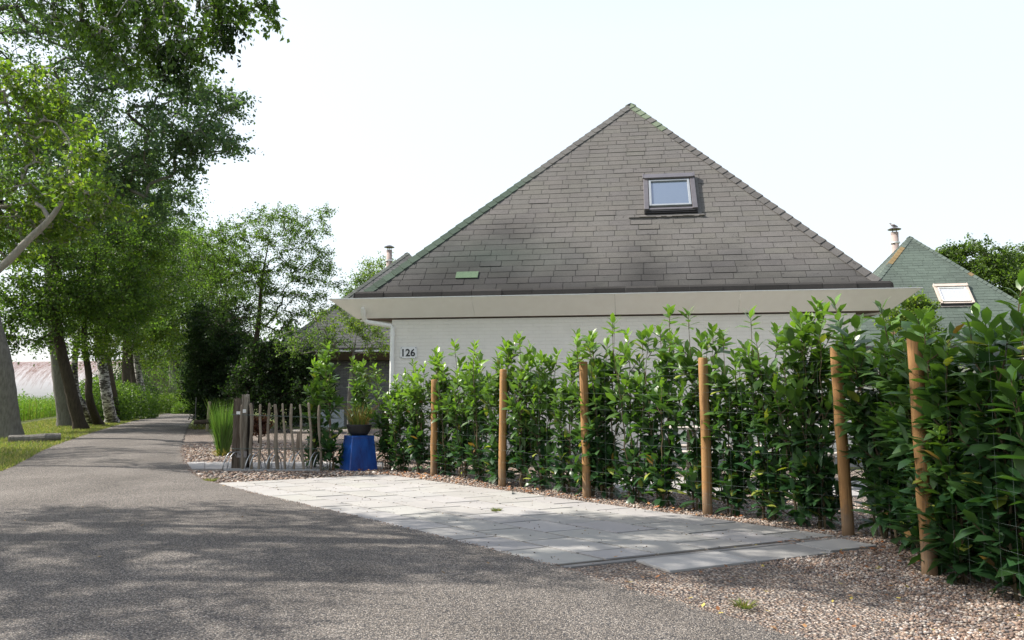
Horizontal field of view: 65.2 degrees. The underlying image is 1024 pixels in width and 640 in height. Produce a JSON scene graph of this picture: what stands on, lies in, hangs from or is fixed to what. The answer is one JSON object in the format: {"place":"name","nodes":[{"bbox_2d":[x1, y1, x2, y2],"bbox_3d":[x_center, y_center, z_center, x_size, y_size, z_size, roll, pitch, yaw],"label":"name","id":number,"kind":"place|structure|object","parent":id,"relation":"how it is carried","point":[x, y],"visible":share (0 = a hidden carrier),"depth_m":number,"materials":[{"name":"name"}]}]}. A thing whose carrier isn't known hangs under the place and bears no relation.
{"place":"outdoors","nodes":[
{"label":"outdoors","id":0,"kind":"place"},
{"bbox_2d":[0,417,142,470],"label":"verge grass","id":1,"kind":"structure","parent":0,"point":[11,454],"depth_m":20.45,"materials":[{"name":"green plant"}]},
{"bbox_2d":[184,462,383,469],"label":"path","id":2,"kind":"structure","parent":0,"point":[206,466],"depth_m":13.30,"materials":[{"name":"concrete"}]},
{"bbox_2d":[222,451,331,470],"bbox_3d":[-3.690,2.238,12.752,1.732,0.288,0.390,0,-6,0],"label":"bicycle rack","id":3,"kind":"object","parent":2,"relation":"on","point":[270,469],"visible":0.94,"depth_m":12.60,"materials":[{"name":"metal"}]},
{"bbox_2d":[340,435,377,470],"bbox_3d":[-2.435,2.108,12.713,0.468,0.550,0.468,3,-7,-32],"label":"planter","id":4,"kind":"object","parent":2,"relation":"on","point":[359,452],"visible":0.84,"depth_m":12.55,"materials":[{"name":"blue ceramic"}]},
{"bbox_2d":[340,405,377,434],"bbox_3d":[-2.452,1.563,12.754,0.657,0.533,0.641,5,-7,-42],"label":"flower bowl","id":5,"kind":"object","parent":4,"relation":"on","point":[362,426],"visible":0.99,"depth_m":12.65,"materials":[{"name":"black plant"}]},
{"bbox_2d":[270,245,411,426],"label":"house","id":6,"kind":"structure","parent":0,"point":[343,360],"depth_m":31.76,"materials":[{"name":"tile"}]},
{"bbox_2d":[0,406,810,639],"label":"road","id":7,"kind":"structure","parent":0,"point":[202,559],"depth_m":4.98,"materials":[{"name":"grey asphalt"}]},
{"bbox_2d":[0,409,863,469],"bbox_3d":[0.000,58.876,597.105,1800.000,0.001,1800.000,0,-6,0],"label":"ground","id":8,"kind":"structure","parent":0,"point":[51,417],"depth_m":32.82,"materials":[{"name":"brown soil"}]},
{"bbox_2d":[8,433,60,442],"bbox_3d":[-12.163,3.015,20.404,1.196,0.246,0.289,1,-6,-14],"label":"log","id":9,"kind":"object","parent":8,"relation":"on","point":[43,437],"visible":0.81,"depth_m":20.33,"materials":[{"name":"grey wood"}]},
{"bbox_2d":[17,389,55,420],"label":"tall weeds","id":10,"kind":"object","parent":8,"relation":"on","point":[29,409],"visible":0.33,"depth_m":43.17,"materials":[{"name":"green plant"}]},
{"bbox_2d":[0,48,154,277],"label":"maple tree","id":11,"kind":"object","parent":8,"relation":"on","point":[88,193],"visible":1,"depth_m":14.03,"materials":[{"name":"green plant"}]},
{"bbox_2d":[36,309,128,423],"bbox_3d":[-17.803,1.528,32.780,3.470,5.980,3.530,0,-6,0],"label":"birch tree","id":12,"kind":"object","parent":8,"relation":"on","point":[74,366],"visible":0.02,"depth_m":32.42,"materials":[{"name":"green plant"}]},
{"bbox_2d":[0,187,175,429],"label":"alder tree","id":13,"kind":"object","parent":8,"relation":"on","point":[32,315],"visible":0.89,"depth_m":27.65,"materials":[{"name":"green plant"}]},
{"bbox_2d":[12,361,168,408],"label":"barn","id":14,"kind":"structure","parent":8,"relation":"on","point":[35,380],"depth_m":64.63,"materials":[{"name":"metal"}]},
{"bbox_2d":[15,223,179,424],"bbox_3d":[-16.528,0.087,31.912,5.220,8.658,5.436,-3,-6,28],"label":"alder tree","id":15,"kind":"object","parent":8,"relation":"on","point":[95,416],"visible":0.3,"depth_m":31.67,"materials":[{"name":"green plant"}]},
{"bbox_2d":[79,375,134,420],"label":"bush","id":16,"kind":"object","parent":8,"relation":"on","point":[122,402],"visible":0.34,"depth_m":38.24,"materials":[{"name":"green plant"}]},
{"bbox_2d":[0,82,214,426],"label":"poplar tree","id":17,"kind":"object","parent":8,"relation":"on","point":[63,416],"visible":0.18,"depth_m":31.29,"materials":[{"name":"green plant"}]},
{"bbox_2d":[83,363,158,413],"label":"bush","id":18,"kind":"object","parent":8,"relation":"on","point":[147,386],"visible":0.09,"depth_m":52.69,"materials":[{"name":"green plant"}]},
{"bbox_2d":[94,379,159,418],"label":"bush","id":19,"kind":"object","parent":8,"relation":"on","point":[148,403],"visible":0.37,"depth_m":41.76,"materials":[{"name":"green plant"}]},
{"bbox_2d":[0,0,263,438],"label":"poplar tree","id":20,"kind":"object","parent":8,"relation":"on","point":[186,139],"visible":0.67,"depth_m":21.11,"materials":[{"name":"green plant"}]},
{"bbox_2d":[90,311,180,415],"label":"alder tree","id":21,"kind":"object","parent":8,"relation":"on","point":[132,374],"visible":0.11,"depth_m":47.21,"materials":[{"name":"green plant"}]},
{"bbox_2d":[60,209,218,423],"bbox_3d":[-16.698,-0.520,35.072,7.496,10.557,5.853,2,-6,-15],"label":"birch tree","id":22,"kind":"object","parent":8,"relation":"on","point":[110,414],"visible":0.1,"depth_m":34.70,"materials":[{"name":"green plant"}]},
{"bbox_2d":[93,355,186,412],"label":"bush","id":23,"kind":"object","parent":8,"relation":"on","point":[166,390],"visible":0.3,"depth_m":55.73,"materials":[{"name":"green plant"}]},
{"bbox_2d":[106,288,185,420],"bbox_3d":[-18.718,1.507,38.405,4.861,7.011,5.034,0,-6,0],"label":"alder tree","id":24,"kind":"object","parent":8,"relation":"on","point":[110,370],"visible":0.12,"depth_m":38.25,"materials":[{"name":"green plant"}]},
{"bbox_2d":[19,0,289,96],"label":"birch tree","id":25,"kind":"object","parent":8,"relation":"on","point":[100,47],"visible":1,"depth_m":8.24,"materials":[{"name":"green plant"}]},
{"bbox_2d":[85,220,223,393],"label":"alder tree","id":26,"kind":"object","parent":8,"relation":"on","point":[125,373],"visible":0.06,"depth_m":45.46,"materials":[{"name":"green plant"}]},
{"bbox_2d":[145,347,188,398],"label":"lime tree","id":27,"kind":"object","parent":8,"relation":"on","point":[177,372],"visible":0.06,"depth_m":68.97,"materials":[{"name":"green plant"}]},
{"bbox_2d":[152,392,183,413],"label":"bush","id":28,"kind":"object","parent":8,"relation":"on","point":[162,403],"visible":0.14,"depth_m":56.85,"materials":[{"name":"green plant"}]},
{"bbox_2d":[116,216,249,414],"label":"birch tree","id":29,"kind":"object","parent":8,"relation":"on","point":[138,366],"visible":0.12,"depth_m":48.18,"materials":[{"name":"green plant"}]},
{"bbox_2d":[171,399,203,413],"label":"bush","id":30,"kind":"object","parent":8,"relation":"on","point":[178,408],"visible":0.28,"depth_m":53.08,"materials":[{"name":"green plant"}]},
{"bbox_2d":[146,217,278,400],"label":"lime tree","id":31,"kind":"object","parent":8,"relation":"on","point":[181,370],"visible":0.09,"depth_m":65.82,"materials":[{"name":"green plant"}]},
{"bbox_2d":[175,296,264,427],"bbox_3d":[-11.140,1.848,30.496,3.747,5.477,3.710,0,-6,0],"label":"holly tree","id":32,"kind":"object","parent":8,"relation":"on","point":[208,373],"visible":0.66,"depth_m":29.65,"materials":[{"name":"green plant"}]},
{"bbox_2d":[164,319,300,401],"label":"distant wood","id":33,"kind":"object","parent":8,"relation":"on","point":[278,320],"depth_m":113.97,"materials":[{"name":"green plant"}]},
{"bbox_2d":[176,201,351,393],"bbox_3d":[-8.831,-0.070,27.718,6.408,8.158,4.224,-3,-7,32],"label":"hawthorn tree","id":34,"kind":"object","parent":8,"relation":"on","point":[232,261],"visible":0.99,"depth_m":27.45,"materials":[{"name":"green plant"}]},
{"bbox_2d":[331,251,394,297],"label":"background tree","id":35,"kind":"object","parent":8,"relation":"on","point":[369,275],"visible":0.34,"depth_m":51.82,"materials":[{"name":"green plant"}]},
{"bbox_2d":[328,103,922,466],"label":"house","id":36,"kind":"structure","parent":8,"relation":"on","point":[634,217],"depth_m":14.60,"materials":[{"name":"concrete"}]},
{"bbox_2d":[872,286,967,389],"bbox_3d":[9.946,1.115,19.605,2.128,3.870,2.241,0,-6,0],"label":"golden conifer","id":37,"kind":"object","parent":8,"relation":"on","point":[921,303],"visible":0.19,"depth_m":19.40,"materials":[{"name":"green plant"}]},
{"bbox_2d":[935,232,1023,299],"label":"oak tree","id":38,"kind":"object","parent":8,"relation":"on","point":[999,269],"visible":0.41,"depth_m":45.03,"materials":[{"name":"green plant"}]},
{"bbox_2d":[992,242,1023,292],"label":"oak tree","id":39,"kind":"object","parent":8,"relation":"on","point":[1020,248],"visible":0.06,"depth_m":50.32,"materials":[{"name":"green plant"}]},
{"bbox_2d":[0,0,1023,361],"label":"sky","id":40,"kind":"structure","parent":0,"point":[853,118],"materials":[{"name":"white"}]},
{"bbox_2d":[219,474,834,565],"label":"driveway paving","id":41,"kind":"structure","parent":0,"point":[664,536],"depth_m":7.39,"materials":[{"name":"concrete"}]},
{"bbox_2d":[232,477,822,559],"bbox_3d":[-0.681,1.953,8.498,2.557,0.013,7.124,5,-7,-41],"label":"scattered grit","id":42,"kind":"object","parent":41,"relation":"on","point":[494,504],"visible":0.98,"depth_m":7.85,"materials":[{"name":"beige gravel"}]},
{"bbox_2d":[181,429,1023,639],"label":"gravel bed","id":43,"kind":"object","parent":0,"point":[197,436],"depth_m":4.69,"materials":[{"name":"beige gravel"}]},
{"bbox_2d":[185,422,211,429],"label":"weed tuft","id":44,"kind":"object","parent":43,"relation":"on","point":[199,428],"visible":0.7,"depth_m":28.36,"materials":[{"name":"green plant"}]},
{"bbox_2d":[194,419,210,423],"bbox_3d":[-9.865,3.353,26.303,1.161,0.183,0.178,0,-6,0],"label":"log","id":45,"kind":"object","parent":43,"relation":"on","point":[207,421],"visible":0.46,"depth_m":26.24,"materials":[{"name":"brown wood"}]},
{"bbox_2d":[205,401,210,430],"bbox_3d":[-10.298,3.320,27.123,0.109,1.113,0.105,3,-6,0],"label":"stake","id":46,"kind":"object","parent":43,"relation":"on","point":[207,425],"visible":0.68,"depth_m":27.09,"materials":[{"name":"wood"}]},
{"bbox_2d":[203,477,219,480],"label":"weed tuft","id":47,"kind":"object","parent":43,"relation":"on","point":[207,479],"visible":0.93,"depth_m":10.83,"materials":[{"name":"green plant"}]},
{"bbox_2d":[204,398,241,455],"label":"ornamental grass","id":48,"kind":"object","parent":43,"relation":"on","point":[222,430],"depth_m":15.54,"materials":[{"name":"green plant"}]},
{"bbox_2d":[231,394,253,467],"bbox_3d":[-4.356,1.851,12.946,0.292,1.306,0.232,1,-6,-6],"label":"sleeper post","id":49,"kind":"object","parent":43,"relation":"on","point":[245,402],"visible":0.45,"depth_m":12.86,"materials":[{"name":"grey wood"}]},
{"bbox_2d":[253,414,274,442],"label":"red leaf shrub","id":50,"kind":"object","parent":43,"relation":"on","point":[263,422],"visible":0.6,"depth_m":19.48,"materials":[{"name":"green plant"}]},
{"bbox_2d":[214,332,339,431],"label":"bush","id":51,"kind":"object","parent":43,"relation":"on","point":[287,390],"visible":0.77,"depth_m":26.17,"materials":[{"name":"green plant"}]},
{"bbox_2d":[231,402,341,469],"bbox_3d":[-3.579,1.873,12.700,1.751,1.121,0.090,0,-6,1],"label":"picket fence","id":52,"kind":"object","parent":43,"relation":"on","point":[275,442],"visible":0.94,"depth_m":12.69,"materials":[{"name":"wood"}]},
{"bbox_2d":[301,357,327,466],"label":"laurel shrub","id":53,"kind":"object","parent":43,"relation":"on","point":[315,388],"visible":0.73,"depth_m":13.04,"materials":[{"name":"green plant"}]},
{"bbox_2d":[293,410,347,450],"bbox_3d":[-3.976,2.371,17.136,1.400,0.882,0.420,1,-6,-9],"label":"garden bench","id":54,"kind":"object","parent":43,"relation":"on","point":[339,421],"visible":0.38,"depth_m":17.34,"materials":[{"name":"blue paint"}]},
{"bbox_2d":[263,305,389,434],"bbox_3d":[-5.647,1.521,24.404,4.467,4.038,2.294,-1,-6,12],"label":"apple tree","id":55,"kind":"object","parent":43,"relation":"on","point":[355,324],"visible":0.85,"depth_m":24.34,"materials":[{"name":"green plant"}]},
{"bbox_2d":[182,443,477,484],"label":"yard stones","id":56,"kind":"object","parent":43,"relation":"on","point":[199,451],"visible":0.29,"depth_m":12.19,"materials":[{"name":"beige gravel"}]},
{"bbox_2d":[314,339,346,469],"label":"laurel shrub","id":57,"kind":"object","parent":43,"relation":"on","point":[329,445],"visible":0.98,"depth_m":12.75,"materials":[{"name":"green plant"}]},
{"bbox_2d":[346,355,376,434],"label":"laurel shrub","id":58,"kind":"object","parent":43,"relation":"on","point":[359,390],"visible":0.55,"depth_m":14.12,"materials":[{"name":"green plant"}]},
{"bbox_2d":[366,363,407,468],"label":"laurel shrub","id":59,"kind":"object","parent":43,"relation":"on","point":[384,445],"visible":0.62,"depth_m":12.71,"materials":[{"name":"green plant"}]},
{"bbox_2d":[383,367,420,470],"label":"laurel shrub","id":60,"kind":"object","parent":43,"relation":"on","point":[400,408],"visible":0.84,"depth_m":12.38,"materials":[{"name":"green plant"}]},
{"bbox_2d":[399,358,430,471],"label":"laurel shrub","id":61,"kind":"object","parent":43,"relation":"on","point":[415,433],"visible":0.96,"depth_m":12.06,"materials":[{"name":"green plant"}]},
{"bbox_2d":[420,346,455,474],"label":"laurel shrub","id":62,"kind":"object","parent":43,"relation":"on","point":[442,389],"visible":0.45,"depth_m":11.97,"materials":[{"name":"green plant"}]},
{"bbox_2d":[425,353,469,476],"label":"laurel shrub","id":63,"kind":"object","parent":43,"relation":"on","point":[449,468],"visible":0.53,"depth_m":11.69,"materials":[{"name":"green plant"}]},
{"bbox_2d":[438,338,492,477],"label":"laurel shrub","id":64,"kind":"object","parent":43,"relation":"on","point":[460,439],"visible":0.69,"depth_m":11.28,"materials":[{"name":"green plant"}]},
{"bbox_2d":[456,339,505,481],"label":"laurel shrub","id":65,"kind":"object","parent":43,"relation":"on","point":[477,444],"visible":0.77,"depth_m":10.95,"materials":[{"name":"green plant"}]},
{"bbox_2d":[177,445,821,639],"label":"edge grit","id":66,"kind":"object","parent":43,"relation":"on","point":[623,585],"visible":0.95,"depth_m":5.45,"materials":[{"name":"grey gravel"}]},
{"bbox_2d":[477,333,523,484],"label":"laurel shrub","id":67,"kind":"object","parent":43,"relation":"on","point":[490,398],"visible":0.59,"depth_m":10.55,"materials":[{"name":"green plant"}]},
{"bbox_2d":[501,330,555,486],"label":"laurel shrub","id":68,"kind":"object","parent":43,"relation":"on","point":[519,458],"visible":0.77,"depth_m":10.19,"materials":[{"name":"green plant"}]},
{"bbox_2d":[517,347,561,488],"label":"laurel shrub","id":69,"kind":"object","parent":43,"relation":"on","point":[542,432],"visible":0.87,"depth_m":9.99,"materials":[{"name":"green plant"}]},
{"bbox_2d":[546,350,583,492],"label":"laurel shrub","id":70,"kind":"object","parent":43,"relation":"on","point":[566,438],"visible":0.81,"depth_m":9.65,"materials":[{"name":"green plant"}]},
{"bbox_2d":[556,328,614,495],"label":"laurel shrub","id":71,"kind":"object","parent":43,"relation":"on","point":[574,475],"visible":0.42,"depth_m":9.26,"materials":[{"name":"green plant"}]},
{"bbox_2d":[559,316,633,498],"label":"laurel shrub","id":72,"kind":"object","parent":43,"relation":"on","point":[605,476],"visible":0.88,"depth_m":9.15,"materials":[{"name":"green plant"}]},
{"bbox_2d":[598,312,663,503],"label":"laurel shrub","id":73,"kind":"object","parent":43,"relation":"on","point":[633,384],"visible":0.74,"depth_m":8.82,"materials":[{"name":"green plant"}]},
{"bbox_2d":[358,465,919,561],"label":"fallen leaves","id":74,"kind":"object","parent":43,"relation":"on","point":[840,551],"visible":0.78,"depth_m":8.72,"materials":[{"name":"brown plant"}]},
{"bbox_2d":[328,461,990,564],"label":"bed stones","id":75,"kind":"object","parent":43,"relation":"on","point":[677,496],"visible":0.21,"depth_m":8.47,"materials":[{"name":"beige gravel"}]},
{"bbox_2d":[630,304,689,507],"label":"laurel shrub","id":76,"kind":"object","parent":43,"relation":"on","point":[665,474],"visible":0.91,"depth_m":8.45,"materials":[{"name":"green plant"}]},
{"bbox_2d":[636,551,754,572],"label":"paving slab","id":77,"kind":"structure","parent":43,"relation":"on","point":[686,562],"depth_m":5.53,"materials":[{"name":"concrete"}]},
{"bbox_2d":[371,336,1023,611],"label":"wire fence","id":78,"kind":"object","parent":43,"relation":"on","point":[846,501],"visible":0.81,"depth_m":7.32,"materials":[{"name":"brown wood"}]},
{"bbox_2d":[661,306,747,510],"bbox_3d":[1.961,0.897,8.172,0.779,2.100,0.691,-5,-7,41],"label":"laurel shrub","id":79,"kind":"object","parent":43,"relation":"on","point":[692,484],"visible":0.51,"depth_m":8.11,"materials":[{"name":"green plant"}]},
{"bbox_2d":[560,535,857,568],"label":"edging kerb","id":80,"kind":"structure","parent":43,"relation":"on","point":[633,559],"depth_m":5.79,"materials":[{"name":"concrete"}]},
{"bbox_2d":[698,328,763,515],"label":"laurel shrub","id":81,"kind":"object","parent":43,"relation":"on","point":[727,389],"visible":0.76,"depth_m":7.74,"materials":[{"name":"green plant"}]},
{"bbox_2d":[613,477,865,496],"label":"terrace","id":82,"kind":"structure","parent":43,"relation":"on","point":[855,493],"depth_m":9.93,"materials":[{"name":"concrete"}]},
{"bbox_2d":[669,425,836,471],"bbox_3d":[3.243,1.822,10.770,2.200,0.765,1.640,-1,-6,9],"label":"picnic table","id":83,"kind":"object","parent":82,"relation":"on","point":[687,447],"visible":0.12,"depth_m":10.66,"materials":[{"name":"grey wood"}]},
{"bbox_2d":[728,597,758,608],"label":"weed tuft","id":84,"kind":"object","parent":43,"relation":"on","point":[743,605],"visible":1,"depth_m":4.34,"materials":[{"name":"green plant"}]},
{"bbox_2d":[732,305,802,520],"bbox_3d":[2.429,0.865,7.512,0.670,2.036,0.755,0,-6,-2],"label":"laurel shrub","id":85,"kind":"object","parent":43,"relation":"on","point":[765,477],"visible":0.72,"depth_m":7.46,"materials":[{"name":"green plant"}]},
{"bbox_2d":[720,544,832,562],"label":"paving slab","id":86,"kind":"structure","parent":43,"relation":"on","point":[769,553],"depth_m":5.86,"materials":[{"name":"concrete"}]},
{"bbox_2d":[755,301,836,526],"bbox_3d":[2.613,0.835,7.239,0.791,2.035,0.616,2,-6,-16],"label":"laurel shrub","id":87,"kind":"object","parent":43,"relation":"on","point":[800,514],"visible":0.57,"depth_m":7.20,"materials":[{"name":"green plant"}]},
{"bbox_2d":[592,536,1019,639],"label":"fallen leaves","id":88,"kind":"object","parent":43,"relation":"on","point":[803,608],"visible":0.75,"depth_m":4.58,"materials":[{"name":"brown plant"}]},
{"bbox_2d":[771,296,858,530],"bbox_3d":[2.673,0.802,7.076,0.771,2.079,0.684,-1,-6,14],"label":"laurel shrub","id":89,"kind":"object","parent":43,"relation":"on","point":[807,409],"visible":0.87,"depth_m":6.99,"materials":[{"name":"green plant"}]},
{"bbox_2d":[796,538,876,551],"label":"paving slab","id":90,"kind":"structure","parent":43,"relation":"on","point":[833,545],"depth_m":6.12,"materials":[{"name":"concrete"}]},
{"bbox_2d":[818,294,904,538],"bbox_3d":[3.000,0.767,6.629,0.930,2.089,0.747,-5,-7,42],"label":"laurel shrub","id":91,"kind":"object","parent":43,"relation":"on","point":[872,500],"visible":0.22,"depth_m":6.57,"materials":[{"name":"green plant"}]},
{"bbox_2d":[825,313,915,549],"bbox_3d":[2.945,0.843,6.257,0.955,1.841,0.719,-5,-7,40],"label":"laurel shrub","id":92,"kind":"object","parent":43,"relation":"on","point":[855,403],"visible":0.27,"depth_m":6.33,"materials":[{"name":"green plant"}]},
{"bbox_2d":[859,297,963,554],"bbox_3d":[2.910,0.756,5.819,0.698,1.953,0.869,2,-6,-24],"label":"laurel shrub","id":93,"kind":"object","parent":43,"relation":"on","point":[884,385],"visible":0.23,"depth_m":5.85,"materials":[{"name":"green plant"}]},
{"bbox_2d":[871,304,983,575],"bbox_3d":[2.886,0.778,5.478,0.710,1.819,0.944,-2,-6,21],"label":"laurel shrub","id":94,"kind":"object","parent":43,"relation":"on","point":[904,447],"visible":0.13,"depth_m":5.37,"materials":[{"name":"green plant"}]},
{"bbox_2d":[917,410,981,583],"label":"laurel shrub","id":95,"kind":"object","parent":43,"relation":"on","point":[949,538],"visible":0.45,"depth_m":4.98,"materials":[{"name":"green plant"}]},
{"bbox_2d":[898,269,1023,584],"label":"laurel shrub","id":96,"kind":"object","parent":43,"relation":"on","point":[936,382],"visible":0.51,"depth_m":5.03,"materials":[{"name":"green plant"}]},
{"bbox_2d":[937,302,1023,600],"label":"laurel shrub","id":97,"kind":"object","parent":43,"relation":"on","point":[1009,541],"visible":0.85,"depth_m":4.61,"materials":[{"name":"green plant"}]},
{"bbox_2d":[958,327,1022,544],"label":"laurel shrub","id":98,"kind":"object","parent":43,"relation":"on","point":[965,336],"visible":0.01,"depth_m":5.51,"materials":[{"name":"green plant"}]},
{"bbox_2d":[961,303,1023,392],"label":"laurel shrub","id":99,"kind":"object","parent":43,"relation":"on","point":[975,309],"visible":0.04,"depth_m":5.40,"materials":[{"name":"green plant"}]},
{"bbox_2d":[980,336,1023,505],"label":"laurel shrub","id":100,"kind":"object","parent":43,"relation":"on","point":[1008,389],"visible":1,"depth_m":4.34,"materials":[{"name":"green plant"}]},
{"bbox_2d":[857,227,1023,394],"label":"house","id":101,"kind":"structure","parent":0,"point":[954,287],"depth_m":32.22,"materials":[{"name":"tile"}]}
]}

